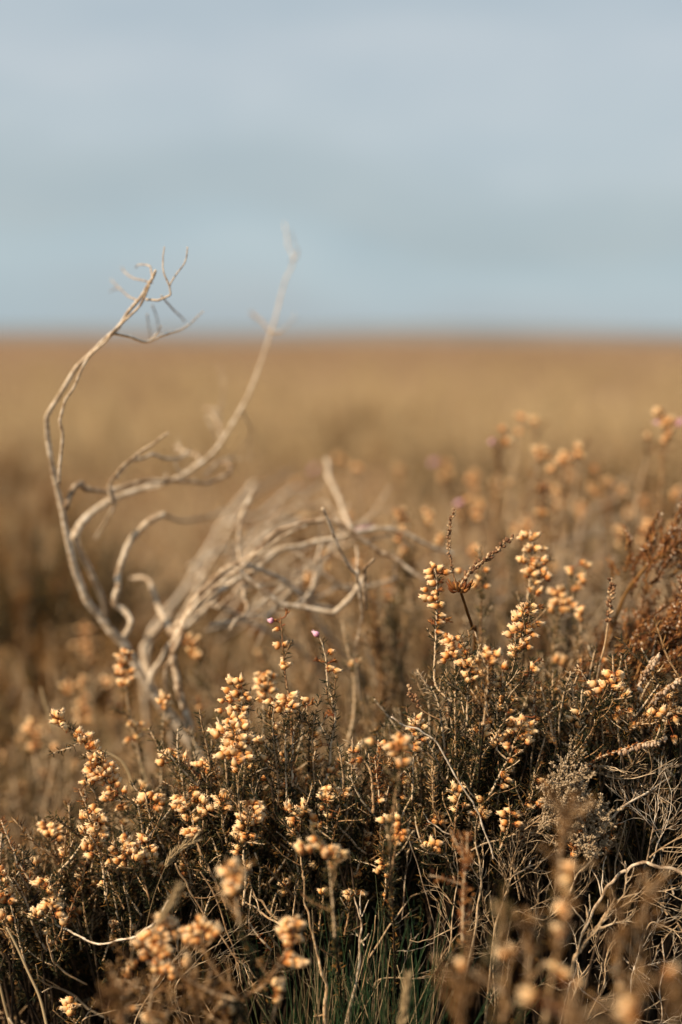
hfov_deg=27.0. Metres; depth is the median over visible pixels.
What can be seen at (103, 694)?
heather bush
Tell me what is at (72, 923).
heather sprig
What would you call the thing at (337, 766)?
heather sprig
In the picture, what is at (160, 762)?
heather sprig
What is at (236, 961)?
bare twig
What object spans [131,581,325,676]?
heather bush
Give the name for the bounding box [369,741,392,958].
heather sprig
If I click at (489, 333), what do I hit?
hills
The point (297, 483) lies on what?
heather sprig
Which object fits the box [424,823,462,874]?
bare twig
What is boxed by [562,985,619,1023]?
heather sprig
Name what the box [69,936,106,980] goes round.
heather sprig
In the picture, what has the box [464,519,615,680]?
bare twig
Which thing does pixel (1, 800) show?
heather sprig
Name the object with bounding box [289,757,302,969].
heather sprig
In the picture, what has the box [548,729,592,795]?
frosted twig
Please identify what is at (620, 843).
bare twig
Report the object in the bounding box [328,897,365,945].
bare twig
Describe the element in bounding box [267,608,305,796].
heather sprig
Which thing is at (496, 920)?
bare twig
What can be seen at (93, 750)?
heather sprig
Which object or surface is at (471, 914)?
bare twig
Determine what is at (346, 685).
backdrop heather
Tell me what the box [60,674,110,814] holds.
heather sprig
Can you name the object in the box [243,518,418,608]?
dead branch
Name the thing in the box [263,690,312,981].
heather sprig
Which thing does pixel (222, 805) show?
heather sprig
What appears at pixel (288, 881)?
heather sprig
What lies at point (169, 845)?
heather sprig
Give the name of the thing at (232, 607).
dead branch
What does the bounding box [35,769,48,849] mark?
heather sprig
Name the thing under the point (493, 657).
heather sprig
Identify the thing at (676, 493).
heather sprig
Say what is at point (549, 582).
heather sprig
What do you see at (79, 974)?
heather sprig
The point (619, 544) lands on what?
heather sprig
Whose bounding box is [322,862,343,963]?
heather sprig
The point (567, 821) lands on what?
heather sprig
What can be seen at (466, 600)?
bare twig
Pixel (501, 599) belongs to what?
bare twig
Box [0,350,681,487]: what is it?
moor grass
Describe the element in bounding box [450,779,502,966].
heather sprig
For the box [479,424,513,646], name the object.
heather sprig
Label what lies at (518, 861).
bare twig
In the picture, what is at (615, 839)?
bare twig
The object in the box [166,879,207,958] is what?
heather sprig
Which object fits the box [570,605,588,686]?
heather sprig
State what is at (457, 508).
heather sprig
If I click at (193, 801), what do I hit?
heather sprig
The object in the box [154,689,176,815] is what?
heather sprig
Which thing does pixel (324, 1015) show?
bare twig
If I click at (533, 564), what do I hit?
heather sprig
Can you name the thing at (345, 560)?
dead branch
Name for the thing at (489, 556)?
seed spike
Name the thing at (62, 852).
heather sprig
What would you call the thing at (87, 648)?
heather sprig
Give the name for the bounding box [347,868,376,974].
heather sprig
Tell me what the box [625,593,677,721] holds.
heather sprig
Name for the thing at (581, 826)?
frosted twig
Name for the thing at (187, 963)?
heather sprig
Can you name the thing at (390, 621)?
heather sprig
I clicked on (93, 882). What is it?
heather sprig
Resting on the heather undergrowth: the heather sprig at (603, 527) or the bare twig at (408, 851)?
the bare twig at (408, 851)
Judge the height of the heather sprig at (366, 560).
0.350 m
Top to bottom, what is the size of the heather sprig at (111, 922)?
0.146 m
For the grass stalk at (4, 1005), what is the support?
on the ground at (456, 350)
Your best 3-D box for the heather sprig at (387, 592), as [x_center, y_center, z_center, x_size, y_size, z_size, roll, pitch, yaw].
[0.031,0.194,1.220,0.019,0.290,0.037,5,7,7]
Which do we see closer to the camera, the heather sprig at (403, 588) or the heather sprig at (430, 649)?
the heather sprig at (403, 588)
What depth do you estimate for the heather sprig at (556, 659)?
0.95 m
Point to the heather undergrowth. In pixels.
(268, 870)
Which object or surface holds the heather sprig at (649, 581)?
on the ground at (456, 350)
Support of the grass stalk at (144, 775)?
on the heather undergrowth
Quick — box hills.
[0,327,681,340]
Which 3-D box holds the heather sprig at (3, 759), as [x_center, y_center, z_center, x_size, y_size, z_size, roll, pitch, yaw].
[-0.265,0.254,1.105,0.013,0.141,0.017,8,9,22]
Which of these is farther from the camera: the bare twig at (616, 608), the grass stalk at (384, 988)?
the bare twig at (616, 608)
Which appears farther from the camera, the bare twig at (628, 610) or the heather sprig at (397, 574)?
the bare twig at (628, 610)
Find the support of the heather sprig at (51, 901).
on the ground at (456, 350)
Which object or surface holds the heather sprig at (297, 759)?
on the ground at (456, 350)
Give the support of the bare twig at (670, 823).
on the ground at (456, 350)
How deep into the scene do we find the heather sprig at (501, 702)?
0.80 m
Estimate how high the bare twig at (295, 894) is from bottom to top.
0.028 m
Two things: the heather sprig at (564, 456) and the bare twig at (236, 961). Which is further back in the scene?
the heather sprig at (564, 456)
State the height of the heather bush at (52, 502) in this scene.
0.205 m
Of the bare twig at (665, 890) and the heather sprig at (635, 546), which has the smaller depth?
the bare twig at (665, 890)
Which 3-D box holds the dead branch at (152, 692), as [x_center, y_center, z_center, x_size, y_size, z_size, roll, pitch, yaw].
[-0.138,0.095,0.988,0.112,0.538,0.200,0,7,0]
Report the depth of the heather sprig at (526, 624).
0.80 m
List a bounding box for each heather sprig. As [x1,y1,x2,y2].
[0,751,8,857]
[0,761,2,843]
[0,861,61,1006]
[3,740,15,843]
[6,969,23,1012]
[8,717,61,821]
[11,734,30,844]
[15,950,64,1005]
[16,780,23,820]
[20,821,118,1001]
[21,868,102,1020]
[24,924,72,989]
[27,863,52,903]
[28,856,41,894]
[34,855,51,905]
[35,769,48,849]
[39,951,63,998]
[44,726,59,787]
[47,726,54,808]
[48,708,208,1005]
[50,996,100,1023]
[55,823,78,903]
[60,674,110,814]
[66,903,105,969]
[66,937,88,979]
[68,760,82,834]
[68,884,114,960]
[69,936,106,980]
[71,623,106,751]
[71,862,102,940]
[76,814,117,887]
[77,801,121,943]
[82,778,95,862]
[91,746,97,803]
[92,962,144,1023]
[94,865,142,929]
[94,904,146,978]
[100,790,136,870]
[100,904,129,972]
[101,675,163,815]
[101,831,156,921]
[107,647,146,788]
[109,936,148,1023]
[111,916,148,1002]
[120,807,187,990]
[125,779,180,976]
[129,778,162,899]
[129,911,181,1023]
[133,822,174,879]
[135,984,184,1023]
[136,721,157,803]
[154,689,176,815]
[154,748,215,963]
[158,943,250,1023]
[160,778,215,968]
[164,807,190,867]
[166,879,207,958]
[169,784,237,934]
[169,807,225,994]
[170,958,240,1023]
[171,632,223,724]
[176,914,252,1023]
[177,849,206,976]
[179,820,233,921]
[189,756,231,1018]
[191,805,219,981]
[193,969,236,1023]
[195,764,224,850]
[195,782,257,1016]
[207,711,263,986]
[213,855,271,1023]
[214,672,268,952]
[223,798,266,1023]
[228,859,252,950]
[233,915,311,1023]
[238,856,267,982]
[246,731,273,859]
[251,695,295,1016]
[252,669,278,796]
[254,641,273,766]
[256,958,285,1023]
[261,759,272,825]
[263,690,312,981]
[264,770,296,899]
[264,868,310,1009]
[265,743,299,804]
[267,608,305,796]
[268,778,280,864]
[269,756,295,797]
[270,778,317,953]
[272,815,307,946]
[276,783,300,874]
[279,745,306,838]
[284,513,347,754]
[284,693,329,1000]
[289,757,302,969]
[290,569,322,743]
[292,465,323,652]
[293,823,355,1023]
[293,870,321,942]
[294,751,328,840]
[300,697,315,853]
[302,859,335,947]
[305,877,336,980]
[306,630,343,854]
[308,823,347,968]
[309,773,366,986]
[313,768,343,884]
[318,757,346,811]
[319,548,347,750]
[319,590,328,762]
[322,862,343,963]
[323,511,353,720]
[329,451,345,591]
[329,538,353,725]
[336,620,364,771]
[336,886,370,994]
[338,829,372,935]
[341,553,358,688]
[346,464,365,660]
[347,559,384,781]
[347,582,378,719]
[347,740,379,1009]
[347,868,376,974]
[349,559,365,744]
[349,600,371,760]
[350,833,402,1011]
[351,589,402,730]
[353,808,383,1011]
[354,581,368,715]
[357,586,382,720]
[357,751,410,986]
[358,520,380,738]
[360,805,386,925]
[364,722,413,1023]
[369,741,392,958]
[371,799,416,1023]
[377,573,396,711]
[378,704,431,1011]
[380,593,407,731]
[383,465,411,642]
[385,529,424,710]
[386,549,421,720]
[387,506,418,715]
[389,535,415,690]
[404,785,447,1009]
[406,506,452,680]
[411,826,460,1022]
[412,574,439,696]
[415,746,447,960]
[417,561,453,908]
[421,828,475,1023]
[422,594,450,720]
[426,732,447,804]
[427,458,455,669]
[427,530,452,728]
[430,927,489,1023]
[432,572,453,678]
[434,765,471,1013]
[436,632,482,1014]
[441,627,495,1023]
[443,502,467,617]
[448,490,481,655]
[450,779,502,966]
[452,547,474,665]
[453,715,496,964]
[455,547,496,721]
[455,725,477,881]
[455,904,532,1023]
[460,499,484,656]
[461,631,503,1012]
[464,470,494,629]
[466,544,497,672]
[466,660,521,879]
[473,713,542,968]
[473,793,523,989]
[474,479,511,627]
[477,647,545,822]
[477,709,511,964]
[478,881,520,1023]
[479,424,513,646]
[481,601,546,790]
[485,763,549,1007]
[489,900,546,1023]
[492,717,542,886]
[496,412,531,649]
[497,757,523,900]
[501,416,548,673]
[505,523,526,676]
[507,444,557,664]
[507,514,533,659]
[511,743,527,791]
[512,530,556,711]
[512,762,556,1022]
[512,851,583,1023]
[515,577,542,702]
[516,519,543,681]
[516,777,599,1023]
[517,710,570,896]
[517,962,679,1023]
[524,480,555,700]
[525,560,555,682]
[528,698,600,1017]
[529,502,553,641]
[531,716,557,887]
[531,818,596,1021]
[533,705,545,760]
[537,450,575,653]
[540,528,549,577]
[541,553,557,646]
[542,583,579,685]
[543,486,567,646]
[543,688,571,752]
[548,652,570,705]
[549,560,573,665]
[549,667,635,955]
[556,677,636,923]
[557,466,579,554]
[558,560,592,680]
[561,462,606,613]
[562,438,590,671]
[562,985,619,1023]
[564,502,586,599]
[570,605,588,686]
[571,460,604,645]
[571,474,593,614]
[571,625,610,695]
[573,646,607,694]
[577,565,594,647]
[579,714,618,970]
[580,616,633,680]
[583,964,628,1023]
[584,558,597,642]
[585,492,604,617]
[586,551,609,640]
[587,699,626,795]
[588,499,615,642]
[588,692,681,957]
[589,594,654,723]
[596,871,651,1023]
[597,694,634,820]
[599,477,628,624]
[600,679,664,948]
[601,685,677,1021]
[607,527,640,658]
[613,526,634,630]
[614,859,675,1023]
[614,961,652,1023]
[617,407,681,703]
[617,588,663,691]
[618,427,655,643]
[620,507,640,584]
[624,567,656,715]
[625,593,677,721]
[630,518,656,641]
[631,542,639,591]
[635,496,656,609]
[653,581,680,636]
[654,486,680,611]
[655,520,679,677]
[655,963,681,1023]
[668,660,681,734]
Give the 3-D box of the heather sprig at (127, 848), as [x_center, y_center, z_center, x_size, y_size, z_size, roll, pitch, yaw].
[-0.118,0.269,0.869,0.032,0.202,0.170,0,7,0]
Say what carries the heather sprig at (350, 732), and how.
on the ground at (456, 350)
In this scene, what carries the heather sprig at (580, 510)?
on the ground at (456, 350)
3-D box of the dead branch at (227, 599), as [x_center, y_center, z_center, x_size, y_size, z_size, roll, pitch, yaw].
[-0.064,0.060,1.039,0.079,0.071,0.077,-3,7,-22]
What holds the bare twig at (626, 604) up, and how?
on the ground at (456, 350)
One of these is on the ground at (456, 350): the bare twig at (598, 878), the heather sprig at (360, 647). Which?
the heather sprig at (360, 647)
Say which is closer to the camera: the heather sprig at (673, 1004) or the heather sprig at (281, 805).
the heather sprig at (673, 1004)
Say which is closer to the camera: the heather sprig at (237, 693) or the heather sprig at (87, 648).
the heather sprig at (237, 693)
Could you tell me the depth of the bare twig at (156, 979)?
0.80 m
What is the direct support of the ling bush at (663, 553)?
on the ground at (456, 350)
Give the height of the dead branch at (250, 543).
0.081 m
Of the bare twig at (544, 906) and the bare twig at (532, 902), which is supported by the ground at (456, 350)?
the bare twig at (544, 906)
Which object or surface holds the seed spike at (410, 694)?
on the heather undergrowth
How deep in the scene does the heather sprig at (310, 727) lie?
0.81 m
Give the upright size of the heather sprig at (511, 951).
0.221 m
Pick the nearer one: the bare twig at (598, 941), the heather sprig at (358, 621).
the bare twig at (598, 941)
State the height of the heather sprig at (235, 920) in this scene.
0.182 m
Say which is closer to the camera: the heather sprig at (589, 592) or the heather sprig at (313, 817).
the heather sprig at (313, 817)
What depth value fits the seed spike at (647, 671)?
0.81 m
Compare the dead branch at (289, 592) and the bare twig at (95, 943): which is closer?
the bare twig at (95, 943)
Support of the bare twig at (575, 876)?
on the heather sprig at (573, 854)
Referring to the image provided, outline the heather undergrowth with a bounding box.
[0,616,681,1023]
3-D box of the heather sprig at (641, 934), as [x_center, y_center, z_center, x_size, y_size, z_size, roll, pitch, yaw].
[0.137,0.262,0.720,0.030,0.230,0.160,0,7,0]
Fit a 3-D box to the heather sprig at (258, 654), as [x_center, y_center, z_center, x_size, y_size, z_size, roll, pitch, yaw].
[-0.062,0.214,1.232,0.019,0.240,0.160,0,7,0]
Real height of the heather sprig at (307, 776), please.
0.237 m
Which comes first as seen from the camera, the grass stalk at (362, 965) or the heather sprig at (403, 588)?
the grass stalk at (362, 965)
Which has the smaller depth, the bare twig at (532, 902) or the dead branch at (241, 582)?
the bare twig at (532, 902)
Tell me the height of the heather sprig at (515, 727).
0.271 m
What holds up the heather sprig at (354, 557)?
on the ground at (456, 350)
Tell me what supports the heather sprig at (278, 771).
on the ground at (456, 350)
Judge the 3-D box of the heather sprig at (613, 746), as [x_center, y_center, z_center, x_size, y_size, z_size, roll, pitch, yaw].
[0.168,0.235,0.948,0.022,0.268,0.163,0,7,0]
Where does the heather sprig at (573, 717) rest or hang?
on the ground at (456, 350)
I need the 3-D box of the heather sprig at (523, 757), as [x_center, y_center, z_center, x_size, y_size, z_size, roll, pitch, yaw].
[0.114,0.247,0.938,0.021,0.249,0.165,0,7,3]
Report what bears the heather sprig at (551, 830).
on the ground at (456, 350)
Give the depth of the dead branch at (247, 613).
0.98 m
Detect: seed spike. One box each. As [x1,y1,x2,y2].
[407,684,440,720]
[446,508,456,583]
[460,534,513,584]
[578,736,667,772]
[634,652,661,722]
[636,676,681,724]
[637,706,681,723]
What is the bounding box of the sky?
[0,0,681,331]
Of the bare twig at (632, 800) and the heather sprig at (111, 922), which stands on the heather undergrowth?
the bare twig at (632, 800)
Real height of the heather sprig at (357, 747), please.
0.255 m
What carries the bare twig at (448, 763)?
on the heather sprig at (486, 813)
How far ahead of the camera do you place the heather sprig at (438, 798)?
0.84 m
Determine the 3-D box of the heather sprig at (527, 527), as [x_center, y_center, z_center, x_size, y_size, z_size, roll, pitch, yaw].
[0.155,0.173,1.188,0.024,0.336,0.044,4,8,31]
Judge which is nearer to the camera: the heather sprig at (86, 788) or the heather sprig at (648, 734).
the heather sprig at (648, 734)
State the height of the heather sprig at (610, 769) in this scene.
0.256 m
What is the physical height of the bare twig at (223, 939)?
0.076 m
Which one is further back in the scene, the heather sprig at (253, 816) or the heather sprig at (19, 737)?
the heather sprig at (19, 737)
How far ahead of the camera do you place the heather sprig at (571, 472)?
1.51 m
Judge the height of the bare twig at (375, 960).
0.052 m
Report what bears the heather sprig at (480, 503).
on the ground at (456, 350)
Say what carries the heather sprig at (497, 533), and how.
on the ground at (456, 350)
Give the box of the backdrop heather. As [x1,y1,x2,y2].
[0,467,681,973]
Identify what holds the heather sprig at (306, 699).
on the ground at (456, 350)
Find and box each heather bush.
[0,437,57,521]
[0,481,136,594]
[0,502,71,596]
[0,516,221,718]
[0,627,211,753]
[0,649,79,782]
[0,683,186,823]
[83,602,305,730]
[119,679,324,784]
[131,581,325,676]
[175,495,377,594]
[198,557,418,697]
[282,395,451,467]
[377,444,557,528]
[389,545,664,679]
[522,450,681,556]
[614,414,681,478]
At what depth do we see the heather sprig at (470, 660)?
0.79 m
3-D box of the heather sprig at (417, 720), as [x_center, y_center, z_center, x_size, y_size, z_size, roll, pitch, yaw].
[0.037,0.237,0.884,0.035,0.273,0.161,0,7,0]
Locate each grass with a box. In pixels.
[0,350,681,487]
[216,875,557,1023]
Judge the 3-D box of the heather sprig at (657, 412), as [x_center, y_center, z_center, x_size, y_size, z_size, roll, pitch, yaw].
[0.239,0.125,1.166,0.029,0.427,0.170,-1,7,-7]
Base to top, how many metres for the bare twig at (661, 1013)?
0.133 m
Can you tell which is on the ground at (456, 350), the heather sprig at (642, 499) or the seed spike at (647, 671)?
the heather sprig at (642, 499)
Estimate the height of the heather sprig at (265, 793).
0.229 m
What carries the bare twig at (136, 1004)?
on the ground at (456, 350)
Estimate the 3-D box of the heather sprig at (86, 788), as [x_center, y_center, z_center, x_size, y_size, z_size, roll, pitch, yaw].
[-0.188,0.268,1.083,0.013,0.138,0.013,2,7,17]
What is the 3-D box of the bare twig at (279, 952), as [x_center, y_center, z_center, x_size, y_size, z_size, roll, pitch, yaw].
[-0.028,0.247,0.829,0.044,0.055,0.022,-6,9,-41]
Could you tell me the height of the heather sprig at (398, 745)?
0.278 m
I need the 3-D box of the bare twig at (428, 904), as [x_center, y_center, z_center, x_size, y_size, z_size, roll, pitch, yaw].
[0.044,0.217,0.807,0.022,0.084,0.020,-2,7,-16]
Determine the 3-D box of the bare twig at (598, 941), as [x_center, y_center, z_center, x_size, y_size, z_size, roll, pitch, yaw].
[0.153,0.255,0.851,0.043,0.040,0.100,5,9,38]
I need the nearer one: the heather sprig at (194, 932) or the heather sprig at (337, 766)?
the heather sprig at (194, 932)
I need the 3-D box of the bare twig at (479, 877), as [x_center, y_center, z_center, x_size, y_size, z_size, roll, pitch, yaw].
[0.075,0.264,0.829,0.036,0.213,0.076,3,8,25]
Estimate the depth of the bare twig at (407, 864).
0.83 m
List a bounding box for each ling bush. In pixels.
[589,498,681,708]
[593,573,681,702]
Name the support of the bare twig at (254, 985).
on the heather undergrowth
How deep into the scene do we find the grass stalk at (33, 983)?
0.78 m
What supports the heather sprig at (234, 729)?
on the ground at (456, 350)
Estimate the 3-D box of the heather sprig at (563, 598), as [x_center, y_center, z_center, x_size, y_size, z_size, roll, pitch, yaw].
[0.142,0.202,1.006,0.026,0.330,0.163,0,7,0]
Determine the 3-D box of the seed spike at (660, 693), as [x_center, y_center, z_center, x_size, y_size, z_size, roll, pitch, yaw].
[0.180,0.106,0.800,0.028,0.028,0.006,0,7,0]
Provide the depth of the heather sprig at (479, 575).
0.89 m
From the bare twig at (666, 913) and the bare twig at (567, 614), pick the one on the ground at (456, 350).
the bare twig at (567, 614)
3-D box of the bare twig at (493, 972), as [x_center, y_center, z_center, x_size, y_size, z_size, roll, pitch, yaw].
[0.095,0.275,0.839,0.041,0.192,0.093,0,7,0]
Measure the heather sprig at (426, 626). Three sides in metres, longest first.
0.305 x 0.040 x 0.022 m
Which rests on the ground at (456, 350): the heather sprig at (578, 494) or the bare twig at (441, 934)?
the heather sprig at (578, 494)
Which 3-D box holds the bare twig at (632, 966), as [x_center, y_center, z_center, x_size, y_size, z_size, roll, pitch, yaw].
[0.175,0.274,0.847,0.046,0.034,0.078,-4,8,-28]
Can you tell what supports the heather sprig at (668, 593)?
on the ground at (456, 350)
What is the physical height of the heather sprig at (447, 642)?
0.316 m
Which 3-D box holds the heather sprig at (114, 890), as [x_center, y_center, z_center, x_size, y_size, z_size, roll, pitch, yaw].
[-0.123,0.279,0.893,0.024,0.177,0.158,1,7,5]
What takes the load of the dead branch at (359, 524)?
on the dead branch at (326, 633)
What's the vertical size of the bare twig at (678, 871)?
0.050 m
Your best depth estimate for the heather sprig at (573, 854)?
0.79 m
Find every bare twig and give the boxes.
[46,935,86,984]
[51,906,105,952]
[52,900,167,944]
[76,985,222,1023]
[134,928,204,1023]
[153,896,279,1023]
[175,863,255,981]
[187,866,232,903]
[200,871,246,989]
[203,938,273,981]
[221,943,260,996]
[238,961,279,1003]
[245,876,283,924]
[248,896,284,940]
[252,901,324,985]
[268,934,315,989]
[288,855,310,915]
[303,876,340,1023]
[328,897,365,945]
[335,540,525,695]
[336,914,479,1023]
[338,931,389,974]
[344,890,368,1023]
[354,552,497,722]
[361,915,375,994]
[369,871,470,957]
[381,543,498,728]
[387,770,437,854]
[388,502,498,659]
[388,868,412,952]
[391,714,494,858]
[394,560,568,723]
[396,804,431,917]
[401,836,434,958]
[409,920,488,963]
[412,515,559,718]
[414,826,481,1023]
[420,841,554,1017]
[423,797,491,1022]
[423,812,456,839]
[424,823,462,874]
[432,557,567,723]
[445,494,563,684]
[445,532,627,652]
[447,501,576,638]
[449,522,616,667]
[453,541,669,684]
[464,480,627,670]
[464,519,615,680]
[464,839,562,1023]
[470,821,540,1015]
[471,781,560,856]
[474,857,595,1022]
[474,924,536,987]
[480,823,543,896]
[481,493,642,666]
[482,793,553,1023]
[483,500,581,667]
[485,770,557,899]
[493,572,659,698]
[510,878,555,936]
[514,798,612,874]
[521,541,676,665]
[533,457,641,651]
[535,514,640,629]
[539,833,604,885]
[557,915,675,1023]
[563,853,661,1022]
[568,755,638,897]
[569,722,680,821]
[573,586,674,673]
[573,861,610,903]
[575,839,628,893]
[575,912,645,973]
[578,555,681,653]
[583,848,681,933]
[585,869,642,1020]
[587,533,680,656]
[596,946,679,999]
[597,810,647,882]
[599,737,666,874]
[604,473,681,726]
[607,751,681,860]
[610,734,680,820]
[611,763,681,862]
[615,806,669,850]
[617,834,681,920]
[619,848,668,915]
[626,908,681,1023]
[630,894,681,1022]
[631,888,681,1013]
[632,531,673,610]
[639,784,681,882]
[642,853,681,966]
[649,833,681,857]
[651,851,676,906]
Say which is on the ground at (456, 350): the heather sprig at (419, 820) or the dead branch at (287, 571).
the heather sprig at (419, 820)
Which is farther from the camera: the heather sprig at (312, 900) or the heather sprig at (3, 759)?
the heather sprig at (3, 759)
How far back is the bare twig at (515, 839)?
0.81 m
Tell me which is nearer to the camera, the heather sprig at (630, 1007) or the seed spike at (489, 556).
the heather sprig at (630, 1007)
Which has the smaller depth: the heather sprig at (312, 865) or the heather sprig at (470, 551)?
the heather sprig at (312, 865)
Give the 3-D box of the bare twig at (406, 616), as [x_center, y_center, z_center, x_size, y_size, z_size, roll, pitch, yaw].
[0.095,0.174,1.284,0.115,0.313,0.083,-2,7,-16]
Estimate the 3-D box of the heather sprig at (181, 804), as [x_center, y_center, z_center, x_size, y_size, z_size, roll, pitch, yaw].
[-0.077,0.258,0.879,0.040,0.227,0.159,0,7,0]
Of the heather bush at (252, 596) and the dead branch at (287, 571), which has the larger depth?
the heather bush at (252, 596)
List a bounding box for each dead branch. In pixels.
[44,246,224,844]
[63,222,298,540]
[111,506,228,637]
[129,575,185,888]
[141,468,343,805]
[163,457,453,889]
[188,526,289,588]
[203,509,298,614]
[204,552,313,648]
[209,583,328,625]
[212,602,332,687]
[217,541,269,581]
[218,549,240,620]
[219,567,272,640]
[229,489,255,629]
[234,486,287,589]
[239,501,282,585]
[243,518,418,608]
[246,518,338,590]
[254,557,320,610]
[258,542,328,597]
[265,576,383,620]
[269,518,367,609]
[277,511,399,609]
[299,600,370,684]
[301,500,349,604]
[310,486,394,574]
[321,507,374,712]
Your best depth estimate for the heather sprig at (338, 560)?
1.35 m
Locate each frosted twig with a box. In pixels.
[524,797,573,831]
[533,756,589,833]
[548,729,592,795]
[548,762,603,844]
[551,795,622,859]
[553,816,613,867]
[564,795,609,843]
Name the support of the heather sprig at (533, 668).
on the ground at (456, 350)
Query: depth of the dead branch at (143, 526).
0.98 m
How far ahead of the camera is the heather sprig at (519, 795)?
0.85 m
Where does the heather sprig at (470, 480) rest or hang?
on the ground at (456, 350)
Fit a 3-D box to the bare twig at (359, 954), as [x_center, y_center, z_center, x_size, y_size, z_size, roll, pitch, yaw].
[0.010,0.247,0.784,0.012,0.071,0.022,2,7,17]
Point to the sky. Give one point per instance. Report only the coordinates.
(426, 163)
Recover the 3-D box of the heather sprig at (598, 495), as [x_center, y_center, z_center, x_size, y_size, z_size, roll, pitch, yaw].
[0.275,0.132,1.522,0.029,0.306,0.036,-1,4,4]
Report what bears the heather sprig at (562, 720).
on the ground at (456, 350)
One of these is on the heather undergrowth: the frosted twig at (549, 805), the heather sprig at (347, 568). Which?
the frosted twig at (549, 805)
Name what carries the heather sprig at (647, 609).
on the ground at (456, 350)
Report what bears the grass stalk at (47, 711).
on the heather undergrowth
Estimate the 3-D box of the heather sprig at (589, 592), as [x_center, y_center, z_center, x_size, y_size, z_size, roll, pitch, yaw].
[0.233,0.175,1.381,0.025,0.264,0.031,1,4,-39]
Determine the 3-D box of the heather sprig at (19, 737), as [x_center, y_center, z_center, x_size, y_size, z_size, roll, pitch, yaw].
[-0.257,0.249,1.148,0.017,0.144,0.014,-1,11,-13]
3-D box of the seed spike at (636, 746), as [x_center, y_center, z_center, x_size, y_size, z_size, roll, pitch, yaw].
[0.157,0.139,0.800,0.054,0.025,0.007,0,7,0]
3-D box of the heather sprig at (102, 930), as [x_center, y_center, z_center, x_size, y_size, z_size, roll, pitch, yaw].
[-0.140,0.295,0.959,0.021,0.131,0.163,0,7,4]
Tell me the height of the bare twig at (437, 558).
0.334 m
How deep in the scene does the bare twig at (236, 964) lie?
0.83 m
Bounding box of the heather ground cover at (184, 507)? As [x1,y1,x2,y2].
[0,389,681,846]
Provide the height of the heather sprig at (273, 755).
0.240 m
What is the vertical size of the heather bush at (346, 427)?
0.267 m
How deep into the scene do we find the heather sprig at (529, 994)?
0.55 m
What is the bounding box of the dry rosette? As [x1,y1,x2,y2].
[446,577,476,753]
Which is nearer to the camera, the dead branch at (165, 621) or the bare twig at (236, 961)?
the bare twig at (236, 961)
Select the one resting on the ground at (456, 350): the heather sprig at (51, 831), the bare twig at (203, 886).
the heather sprig at (51, 831)
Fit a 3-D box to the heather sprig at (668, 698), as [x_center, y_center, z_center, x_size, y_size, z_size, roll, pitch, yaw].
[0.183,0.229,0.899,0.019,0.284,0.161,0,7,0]
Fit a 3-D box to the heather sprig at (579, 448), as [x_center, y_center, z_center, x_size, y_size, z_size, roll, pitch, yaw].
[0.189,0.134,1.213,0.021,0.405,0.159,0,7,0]
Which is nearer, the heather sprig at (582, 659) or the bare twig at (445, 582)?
the heather sprig at (582, 659)
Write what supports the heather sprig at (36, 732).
on the ground at (456, 350)
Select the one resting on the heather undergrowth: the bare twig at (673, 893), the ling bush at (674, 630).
the bare twig at (673, 893)
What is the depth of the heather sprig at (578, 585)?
0.93 m
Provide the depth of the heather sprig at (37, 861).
0.88 m
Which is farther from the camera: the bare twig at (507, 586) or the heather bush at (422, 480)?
the heather bush at (422, 480)
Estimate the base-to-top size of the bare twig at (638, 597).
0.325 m
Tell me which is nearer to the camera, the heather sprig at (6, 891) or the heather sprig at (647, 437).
the heather sprig at (6, 891)
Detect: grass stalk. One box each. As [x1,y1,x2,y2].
[0,983,10,1023]
[6,927,47,1023]
[40,687,54,730]
[103,751,134,790]
[140,762,146,782]
[146,830,204,926]
[149,881,188,939]
[349,932,371,1023]
[349,950,369,1022]
[376,948,390,1023]
[397,968,413,1023]
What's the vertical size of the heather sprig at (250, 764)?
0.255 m
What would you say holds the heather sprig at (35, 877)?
on the ground at (456, 350)
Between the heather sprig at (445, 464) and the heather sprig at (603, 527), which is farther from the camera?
the heather sprig at (445, 464)
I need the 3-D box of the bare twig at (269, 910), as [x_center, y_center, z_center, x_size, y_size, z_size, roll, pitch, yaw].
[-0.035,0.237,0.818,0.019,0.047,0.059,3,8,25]
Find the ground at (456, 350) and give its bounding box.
[0,338,681,1023]
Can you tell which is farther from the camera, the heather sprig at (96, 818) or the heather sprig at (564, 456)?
the heather sprig at (564, 456)
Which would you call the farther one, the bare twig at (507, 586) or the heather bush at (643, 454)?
the heather bush at (643, 454)
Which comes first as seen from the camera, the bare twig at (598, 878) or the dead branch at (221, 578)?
the bare twig at (598, 878)
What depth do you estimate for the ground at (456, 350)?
21.76 m
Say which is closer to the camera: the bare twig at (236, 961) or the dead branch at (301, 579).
the bare twig at (236, 961)
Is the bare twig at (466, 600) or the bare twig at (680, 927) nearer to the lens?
the bare twig at (680, 927)
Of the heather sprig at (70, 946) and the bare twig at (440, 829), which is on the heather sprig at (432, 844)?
the bare twig at (440, 829)
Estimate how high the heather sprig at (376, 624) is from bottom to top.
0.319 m
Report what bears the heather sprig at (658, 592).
on the ground at (456, 350)
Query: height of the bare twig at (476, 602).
0.357 m
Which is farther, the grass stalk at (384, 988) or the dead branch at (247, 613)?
the dead branch at (247, 613)
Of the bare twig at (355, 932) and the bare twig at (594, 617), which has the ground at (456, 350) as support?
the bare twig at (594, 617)
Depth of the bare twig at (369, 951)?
0.80 m
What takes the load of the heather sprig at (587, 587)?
on the ground at (456, 350)
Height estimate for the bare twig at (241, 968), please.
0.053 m
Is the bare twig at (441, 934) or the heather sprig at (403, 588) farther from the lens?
the heather sprig at (403, 588)
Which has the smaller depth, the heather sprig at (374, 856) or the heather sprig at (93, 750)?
the heather sprig at (374, 856)
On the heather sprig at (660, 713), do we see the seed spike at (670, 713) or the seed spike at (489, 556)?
the seed spike at (670, 713)
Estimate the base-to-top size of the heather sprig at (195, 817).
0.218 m

